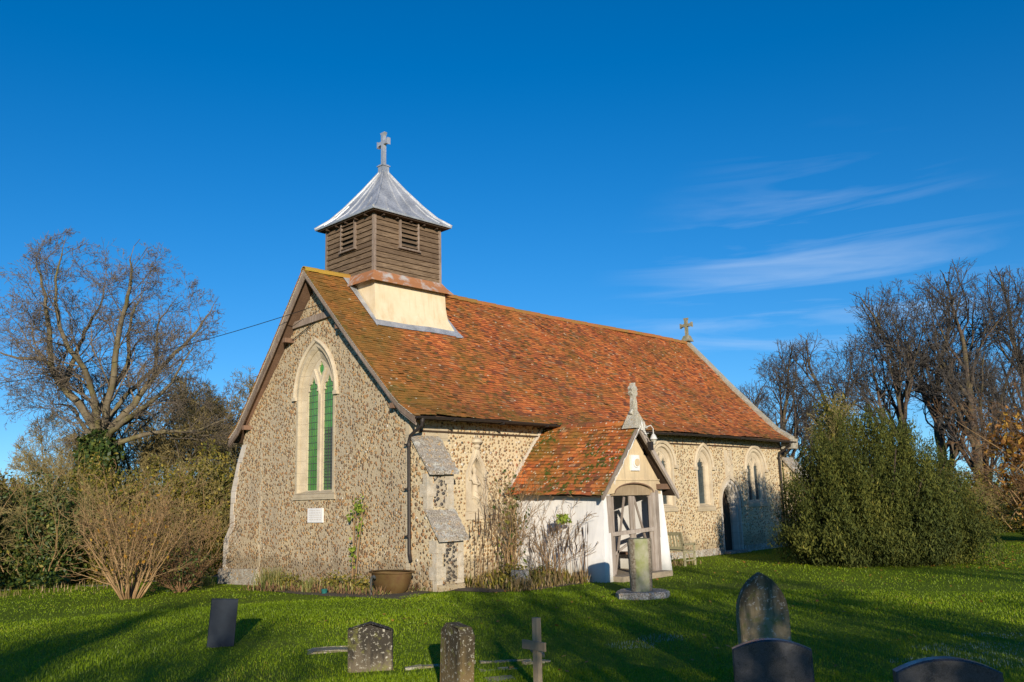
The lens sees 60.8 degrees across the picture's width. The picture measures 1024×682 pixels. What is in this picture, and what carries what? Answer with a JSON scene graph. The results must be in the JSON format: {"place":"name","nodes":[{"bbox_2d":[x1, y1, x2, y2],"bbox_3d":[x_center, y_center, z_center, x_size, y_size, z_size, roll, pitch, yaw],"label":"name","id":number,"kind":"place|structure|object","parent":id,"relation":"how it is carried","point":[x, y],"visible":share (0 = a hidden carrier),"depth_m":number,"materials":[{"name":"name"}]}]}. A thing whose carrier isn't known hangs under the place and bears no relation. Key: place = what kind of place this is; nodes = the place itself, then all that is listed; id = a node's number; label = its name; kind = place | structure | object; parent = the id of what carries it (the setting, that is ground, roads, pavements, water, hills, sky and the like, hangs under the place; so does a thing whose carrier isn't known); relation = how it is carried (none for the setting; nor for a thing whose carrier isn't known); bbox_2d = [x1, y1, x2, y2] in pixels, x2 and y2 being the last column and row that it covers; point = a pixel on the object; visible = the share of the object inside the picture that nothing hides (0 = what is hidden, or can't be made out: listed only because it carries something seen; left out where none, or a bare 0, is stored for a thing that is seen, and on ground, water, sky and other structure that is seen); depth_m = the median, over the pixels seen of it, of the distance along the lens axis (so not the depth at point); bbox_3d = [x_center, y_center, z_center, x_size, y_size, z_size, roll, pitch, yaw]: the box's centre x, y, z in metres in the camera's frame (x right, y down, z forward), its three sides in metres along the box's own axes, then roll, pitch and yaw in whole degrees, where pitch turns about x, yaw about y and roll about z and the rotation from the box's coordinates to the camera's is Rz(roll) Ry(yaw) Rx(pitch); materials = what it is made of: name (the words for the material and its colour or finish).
{"place":"outdoors","nodes":[
{"label":"outdoors","id":0,"kind":"place"},
{"bbox_2d":[85,575,217,585],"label":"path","id":1,"kind":"structure","parent":0,"point":[152,581],"depth_m":29.71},
{"bbox_2d":[0,524,1023,681],"bbox_3d":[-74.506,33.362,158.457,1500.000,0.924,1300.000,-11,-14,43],"label":"ground","id":2,"kind":"structure","parent":0,"point":[1013,537],"depth_m":14.00,"materials":[{"name":"green plant"}]},
{"bbox_2d":[0,472,27,579],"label":"hedge bush","id":3,"kind":"object","parent":2,"relation":"on","point":[11,480],"visible":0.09,"depth_m":30.83,"materials":[{"name":"green plant"}]},
{"bbox_2d":[0,454,48,544],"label":"hedge bush","id":4,"kind":"object","parent":2,"relation":"on","point":[22,495],"visible":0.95,"depth_m":26.93,"materials":[{"name":"green plant"}]},
{"bbox_2d":[5,403,132,575],"bbox_3d":[-18.887,6.434,37.806,5.112,7.676,5.777,-3,-11,11],"label":"bushy tree","id":5,"kind":"object","parent":2,"relation":"on","point":[32,467],"visible":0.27,"depth_m":36.95,"materials":[{"name":"brown plant"}]},
{"bbox_2d":[2,578,147,597],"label":"grass tuft","id":6,"kind":"object","parent":2,"relation":"on","point":[76,586],"visible":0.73,"depth_m":26.75,"materials":[{"name":"green plant"}]},
{"bbox_2d":[0,435,159,590],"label":"hedge bush","id":7,"kind":"object","parent":2,"relation":"on","point":[29,547],"visible":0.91,"depth_m":28.14,"materials":[{"name":"green plant"}]},
{"bbox_2d":[10,452,195,584],"bbox_3d":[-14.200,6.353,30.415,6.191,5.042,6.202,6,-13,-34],"label":"hedge bush","id":8,"kind":"object","parent":2,"relation":"on","point":[99,485],"visible":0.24,"depth_m":29.98,"materials":[{"name":"green plant"}]},
{"bbox_2d":[0,226,240,579],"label":"ash tree","id":9,"kind":"object","parent":2,"relation":"on","point":[99,437],"visible":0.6,"depth_m":33.66,"materials":[{"name":"brown plant"}]},
{"bbox_2d":[57,456,215,599],"bbox_3d":[-9.540,4.769,22.512,4.182,3.724,4.013,-1,-10,0],"label":"hazel shrub","id":10,"kind":"object","parent":2,"relation":"on","point":[131,591],"visible":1,"depth_m":22.03,"materials":[{"name":"brown plant"}]},
{"bbox_2d":[89,438,238,580],"bbox_3d":[-11.946,6.310,31.704,6.529,5.573,6.517,3,-11,-21],"label":"hedge bush","id":11,"kind":"object","parent":2,"relation":"on","point":[218,491],"visible":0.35,"depth_m":31.47,"materials":[{"name":"green plant"}]},
{"bbox_2d":[111,369,242,496],"bbox_3d":[-14.677,5.609,37.444,6.796,9.031,6.015,0,-10,-7],"label":"bushy tree","id":12,"kind":"object","parent":2,"relation":"on","point":[157,444],"visible":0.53,"depth_m":36.66,"materials":[{"name":"brown plant"}]},
{"bbox_2d":[133,534,223,592],"bbox_3d":[-8.911,5.988,23.454,2.089,1.628,2.269,-11,-14,43],"label":"bramble","id":13,"kind":"object","parent":2,"relation":"on","point":[185,577],"visible":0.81,"depth_m":23.26,"materials":[{"name":"brown plant"}]},
{"bbox_2d":[126,464,239,585],"bbox_3d":[-9.420,5.429,25.567,2.896,3.628,3.308,0,-10,-6],"label":"shrub","id":14,"kind":"object","parent":2,"relation":"on","point":[199,539],"visible":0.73,"depth_m":25.67,"materials":[{"name":"brown plant"}]},
{"bbox_2d":[125,435,240,574],"bbox_3d":[-12.301,6.814,35.432,5.834,6.121,8.064,-1,-10,0],"label":"hedge bush","id":15,"kind":"object","parent":2,"relation":"on","point":[215,479],"visible":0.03,"depth_m":34.31,"materials":[{"name":"green plant"}]},
{"bbox_2d":[185,571,216,586],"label":"iris clump","id":16,"kind":"object","parent":2,"relation":"on","point":[206,582],"visible":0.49,"depth_m":25.70,"materials":[{"name":"green plant"}]},
{"bbox_2d":[153,366,256,487],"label":"bushy tree","id":17,"kind":"object","parent":2,"relation":"on","point":[245,396],"visible":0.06,"depth_m":40.30,"materials":[{"name":"brown wood"}]},
{"bbox_2d":[206,598,237,647],"bbox_3d":[-4.293,4.270,12.902,0.380,0.880,0.140,7,-16,-19],"label":"headstone","id":18,"kind":"object","parent":2,"relation":"on","point":[222,622],"visible":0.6,"depth_m":12.86,"materials":[{"name":"grey stone"}]},
{"bbox_2d":[306,646,347,654],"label":"grave slab","id":19,"kind":"structure","parent":2,"relation":"on","point":[330,649],"depth_m":12.06,"materials":[{"name":"stone"}]},
{"bbox_2d":[270,587,428,598],"bbox_3d":[-4.317,6.103,21.303,6.899,0.192,2.012,-11,-14,43],"label":"soil bed","id":20,"kind":"object","parent":2,"relation":"on","point":[394,595],"visible":0.27,"depth_m":19.57,"materials":[{"name":"brown soil"}]},
{"bbox_2d":[246,566,295,591],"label":"iris clump","id":21,"kind":"object","parent":20,"relation":"on","point":[270,576],"visible":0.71,"depth_m":22.76,"materials":[{"name":"green plant"}]},
{"bbox_2d":[301,575,322,592],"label":"iris clump","id":22,"kind":"object","parent":20,"relation":"on","point":[309,587],"visible":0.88,"depth_m":20.93,"materials":[{"name":"green plant"}]},
{"bbox_2d":[273,570,373,591],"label":"bed shrub","id":23,"kind":"object","parent":20,"relation":"on","point":[359,582],"visible":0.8,"depth_m":21.44,"materials":[{"name":"green plant"}]},
{"bbox_2d":[321,588,327,593],"bbox_3d":[-4.382,5.854,20.363,0.156,0.130,0.160,-11,-14,43],"label":"plant pot","id":24,"kind":"object","parent":20,"relation":"on","point":[324,590],"visible":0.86,"depth_m":20.31,"materials":[{"name":"teal plastic"}]},
{"bbox_2d":[240,576,426,595],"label":"bed plants","id":25,"kind":"object","parent":20,"relation":"on","point":[321,587],"visible":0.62,"depth_m":20.82,"materials":[{"name":"green plant"}]},
{"bbox_2d":[248,580,423,594],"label":"bed plants","id":26,"kind":"object","parent":20,"relation":"on","point":[334,587],"visible":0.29,"depth_m":20.81,"materials":[{"name":"brown plant"}]},
{"bbox_2d":[346,490,371,583],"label":"climbing rose","id":27,"kind":"object","parent":20,"relation":"on","point":[358,509],"visible":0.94,"depth_m":21.72,"materials":[{"name":"green plant"}]},
{"bbox_2d":[370,575,375,594],"bbox_3d":[-3.083,5.444,19.324,0.192,0.508,0.056,-11,-14,43],"label":"standpipe","id":28,"kind":"object","parent":20,"relation":"on","point":[372,577],"visible":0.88,"depth_m":19.35,"materials":[{"name":"grey metal"}]},
{"bbox_2d":[369,569,414,593],"bbox_3d":[-2.720,5.454,19.698,1.200,0.500,0.800,-9,-13,35],"label":"cauldron","id":29,"kind":"object","parent":20,"relation":"on","point":[396,581],"visible":0.91,"depth_m":19.39,"materials":[{"name":"metal"}]},
{"bbox_2d":[348,621,392,672],"bbox_3d":[-1.741,3.863,10.729,0.556,0.785,0.189,0,-9,-9],"label":"headstone","id":30,"kind":"object","parent":2,"relation":"on","point":[370,645],"visible":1,"depth_m":10.66,"materials":[{"name":"grey stone"}]},
{"bbox_2d":[440,622,474,681],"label":"headstone","id":31,"kind":"object","parent":2,"relation":"on","point":[457,656],"visible":1,"depth_m":9.28,"materials":[{"name":"grey stone"}]},
{"bbox_2d":[405,659,530,671],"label":"grave kerb","id":32,"kind":"structure","parent":2,"relation":"on","point":[419,666],"depth_m":10.76,"materials":[{"name":"stone"}]},
{"bbox_2d":[485,675,514,681],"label":"grave slab","id":33,"kind":"structure","parent":2,"relation":"on","point":[497,678],"depth_m":9.86,"materials":[{"name":"stone"}]},
{"bbox_2d":[1,469,1015,519],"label":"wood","id":34,"kind":"object","parent":2,"relation":"on","point":[30,495],"depth_m":57.07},
{"bbox_2d":[217,131,808,591],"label":"church","id":35,"kind":"structure","parent":2,"relation":"on","point":[399,385],"depth_m":24.53,"materials":[{"name":"stone"}]},
{"bbox_2d":[2,304,324,382],"bbox_3d":[-15.560,0.646,28.062,22.669,1.539,0.824,-5,-11,19],"label":"power cable","id":36,"kind":"object","parent":35,"relation":"attached to","point":[181,346],"visible":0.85,"depth_m":25.50,"materials":[{"name":"black rubber"}]},
{"bbox_2d":[291,338,338,499],"bbox_3d":[-5.358,2.115,24.097,2.220,4.460,0.350,-11,-14,43],"label":"window","id":37,"kind":"structure","parent":35,"relation":"in","point":[315,391],"depth_m":24.28,"materials":[{"name":"stone"}]},
{"bbox_2d":[307,508,323,522],"bbox_3d":[-5.287,4.693,23.471,0.720,0.380,0.050,-11,-14,43],"label":"plaque","id":38,"kind":"object","parent":35,"relation":"attached to","point":[315,515],"depth_m":23.43,"materials":[{"name":"white stone"}]},
{"bbox_2d":[614,420,648,481],"bbox_3d":[2.999,2.784,21.938,0.035,1.625,1.575,-11,-14,43],"label":"cord","id":39,"kind":"object","parent":35,"relation":"attached to","point":[643,428],"visible":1,"depth_m":22.26,"materials":[{"name":"white plastic"}]},
{"bbox_2d":[646,438,653,449],"bbox_3d":[3.549,2.657,22.527,0.163,0.330,0.120,-11,-14,43],"label":"floodlight","id":40,"kind":"object","parent":35,"relation":"attached to","point":[650,445],"visible":1,"depth_m":22.46,"materials":[{"name":"black metal"}]},
{"bbox_2d":[645,425,656,444],"bbox_3d":[3.591,2.429,22.629,0.200,0.514,0.468,-11,-14,43],"label":"lantern","id":41,"kind":"object","parent":35,"relation":"attached to","point":[653,437],"visible":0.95,"depth_m":22.65,"materials":[{"name":"metal"}]},
{"bbox_2d":[653,439,678,511],"bbox_3d":[4.866,4.381,28.431,0.310,2.340,1.600,-11,-14,43],"label":"window","id":42,"kind":"structure","parent":35,"relation":"in","point":[665,453],"depth_m":28.72,"materials":[{"name":"stone"}]},
{"bbox_2d":[693,443,715,510],"bbox_3d":[6.585,4.691,30.164,0.320,2.330,1.320,-11,-14,43],"label":"window","id":43,"kind":"structure","parent":35,"relation":"in","point":[703,462],"depth_m":30.30,"materials":[{"name":"stone"}]},
{"bbox_2d":[718,475,750,553],"bbox_3d":[7.781,6.245,31.013,0.640,2.900,1.600,-11,-14,43],"label":"doorway","id":44,"kind":"structure","parent":35,"relation":"in","point":[731,513],"depth_m":31.31,"materials":[{"name":"stone"}]},
{"bbox_2d":[743,445,768,506],"bbox_3d":[9.064,5.041,32.667,0.310,2.280,1.720,-11,-14,43],"label":"window","id":45,"kind":"structure","parent":35,"relation":"in","point":[755,465],"depth_m":32.84,"materials":[{"name":"stone"}]},
{"bbox_2d":[454,581,581,591],"bbox_3d":[-0.046,5.835,20.877,2.638,0.045,3.390,-11,-14,43],"label":"soil bed","id":46,"kind":"object","parent":2,"relation":"on","point":[475,589],"visible":0.19,"depth_m":19.89,"materials":[{"name":"brown soil"}]},
{"bbox_2d":[475,504,514,580],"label":"seed spikes","id":47,"kind":"object","parent":46,"relation":"on","point":[494,517],"visible":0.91,"depth_m":20.59,"materials":[{"name":"brown plant"}]},
{"bbox_2d":[470,447,546,568],"bbox_3d":[-0.096,4.408,21.952,2.751,3.394,2.339,-11,-14,43],"label":"rose bush","id":48,"kind":"object","parent":46,"relation":"on","point":[509,549],"visible":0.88,"depth_m":21.75,"materials":[{"name":"brown plant"}]},
{"bbox_2d":[511,569,528,581],"bbox_3d":[0.191,5.580,20.383,0.390,0.474,0.400,-11,-14,43],"label":"stone block","id":49,"kind":"object","parent":46,"relation":"on","point":[521,573],"depth_m":20.31,"materials":[{"name":"grey stone"}]},
{"bbox_2d":[479,559,561,584],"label":"bed shrub","id":50,"kind":"object","parent":46,"relation":"on","point":[503,577],"visible":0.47,"depth_m":20.88,"materials":[{"name":"brown plant"}]},
{"bbox_2d":[464,567,591,591],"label":"bed plants","id":51,"kind":"object","parent":46,"relation":"on","point":[548,582],"visible":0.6,"depth_m":20.21,"materials":[{"name":"green plant"}]},
{"bbox_2d":[512,481,598,573],"bbox_3d":[1.053,4.733,21.591,2.178,2.523,1.915,1,-11,-13],"label":"rose bush","id":52,"kind":"object","parent":46,"relation":"on","point":[549,551],"visible":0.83,"depth_m":21.34,"materials":[{"name":"brown plant"}]},
{"bbox_2d":[555,514,571,524],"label":"leafy sprig","id":53,"kind":"object","parent":52,"relation":"attached to","point":[561,519],"visible":0.94,"depth_m":21.36,"materials":[{"name":"green plant"}]},
{"bbox_2d":[529,520,587,583],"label":"seed spikes","id":54,"kind":"object","parent":46,"relation":"on","point":[559,568],"visible":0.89,"depth_m":20.93,"materials":[{"name":"dry brown plant stems and seed heads"}]},
{"bbox_2d":[522,617,545,681],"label":"wooden cross","id":55,"kind":"object","parent":2,"relation":"on","point":[536,645],"visible":1,"depth_m":9.26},
{"bbox_2d":[522,650,550,664],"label":"grave kerb","id":56,"kind":"structure","parent":2,"relation":"on","point":[526,662],"depth_m":10.84,"materials":[{"name":"stone"}]},
{"bbox_2d":[616,538,669,599],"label":"stone column","id":57,"kind":"structure","parent":2,"relation":"on","point":[640,563],"depth_m":17.66,"materials":[{"name":"grey stone"}]},
{"bbox_2d":[667,532,695,565],"bbox_3d":[4.726,6.189,26.025,1.310,0.979,0.747,-11,-14,43],"label":"garden bench","id":58,"kind":"object","parent":2,"relation":"on","point":[678,548],"visible":0.44,"depth_m":25.57,"materials":[{"name":"brown wood"}]},
{"bbox_2d":[671,555,701,566],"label":"bed plants","id":59,"kind":"object","parent":2,"relation":"on","point":[676,563],"visible":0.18,"depth_m":25.79,"materials":[{"name":"green plant"}]},
{"bbox_2d":[736,572,791,643],"bbox_3d":[2.629,3.130,9.066,0.540,1.404,0.126,0,-12,-7],"label":"headstone","id":60,"kind":"object","parent":2,"relation":"on","point":[762,610],"visible":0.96,"depth_m":9.07,"materials":[{"name":"grey stone"}]},
{"bbox_2d":[735,380,798,472],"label":"bare tree","id":61,"kind":"object","parent":2,"relation":"on","point":[757,400],"visible":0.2,"depth_m":45.45,"materials":[{"name":"brown plant"}]},
{"bbox_2d":[732,638,814,681],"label":"headstone","id":62,"kind":"object","parent":2,"relation":"on","point":[769,660],"visible":1,"depth_m":6.77,"materials":[{"name":"stone"}]},
{"bbox_2d":[749,340,827,466],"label":"bare tree","id":63,"kind":"object","parent":2,"relation":"on","point":[797,433],"visible":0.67,"depth_m":46.07,"materials":[{"name":"brown plant"}]},
{"bbox_2d":[781,452,829,523],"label":"hedge bush","id":64,"kind":"object","parent":2,"relation":"on","point":[784,481],"visible":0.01,"depth_m":36.44,"materials":[{"name":"green plant"}]},
{"bbox_2d":[763,329,885,451],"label":"bare tree","id":65,"kind":"object","parent":2,"relation":"on","point":[837,382],"visible":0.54,"depth_m":46.02,"materials":[{"name":"brown plant"}]},
{"bbox_2d":[802,387,875,470],"bbox_3d":[14.636,5.615,39.222,3.374,7.225,4.731,-3,-11,10],"label":"ivy tree","id":66,"kind":"object","parent":2,"relation":"on","point":[826,417],"visible":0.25,"depth_m":39.26,"materials":[{"name":"green plant"}]},
{"bbox_2d":[766,401,1007,568],"bbox_3d":[10.514,4.151,25.084,6.269,4.922,5.109,-1,-10,0],"label":"yew bush","id":67,"kind":"object","parent":2,"relation":"on","point":[875,508],"visible":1,"depth_m":23.91,"materials":[{"name":"green plant"}]},
{"bbox_2d":[821,278,960,462],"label":"bare tree","id":68,"kind":"object","parent":2,"relation":"on","point":[893,373],"visible":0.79,"depth_m":45.93,"materials":[{"name":"brown plant"}]},
{"bbox_2d":[863,285,1011,475],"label":"bare tree","id":69,"kind":"object","parent":2,"relation":"on","point":[940,439],"visible":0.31,"depth_m":48.02,"materials":[{"name":"brown plant"}]},
{"bbox_2d":[892,656,1003,681],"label":"headstone","id":70,"kind":"object","parent":2,"relation":"on","point":[942,669],"visible":1,"depth_m":5.59,"materials":[{"name":"stone"}]},
{"bbox_2d":[887,257,1023,519],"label":"bare tree","id":71,"kind":"object","parent":2,"relation":"on","point":[944,366],"visible":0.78,"depth_m":46.74,"materials":[{"name":"brown plant"}]},
{"bbox_2d":[921,458,1023,533],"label":"hedge bush","id":72,"kind":"object","parent":2,"relation":"on","point":[983,484],"visible":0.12,"depth_m":40.05,"materials":[{"name":"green plant"}]},
{"bbox_2d":[925,348,1023,529],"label":"bare tree","id":73,"kind":"object","parent":2,"relation":"on","point":[983,381],"visible":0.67,"depth_m":42.11,"materials":[{"name":"brown plant"}]},
{"bbox_2d":[927,368,1023,532],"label":"autumn bush","id":74,"kind":"object","parent":2,"relation":"on","point":[1016,461],"visible":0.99,"depth_m":29.88,"materials":[{"name":"brown plant"}]},
{"bbox_2d":[946,266,1023,447],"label":"bare tree","id":75,"kind":"object","parent":2,"relation":"on","point":[1014,346],"visible":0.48,"depth_m":46.67,"materials":[{"name":"brown plant"}]},
{"bbox_2d":[970,481,1023,536],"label":"hedge bush","id":76,"kind":"object","parent":2,"relation":"on","point":[1004,514],"visible":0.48,"depth_m":33.69,"materials":[{"name":"green plant"}]},
{"bbox_2d":[0,0,1023,491],"label":"sky","id":77,"kind":"structure","parent":0,"point":[740,170],"materials":[{"name":"blue"}]},
{"bbox_2d":[320,544,1023,671],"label":"fallen leaves","id":78,"kind":"object","parent":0,"point":[790,607],"visible":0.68,"depth_m":17.38,"materials":[{"name":"brown plant"}]},
{"bbox_2d":[608,631,1023,667],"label":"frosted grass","id":79,"kind":"structure","parent":0,"point":[966,648],"depth_m":11.26,"materials":[{"name":"green plant"}]}
]}

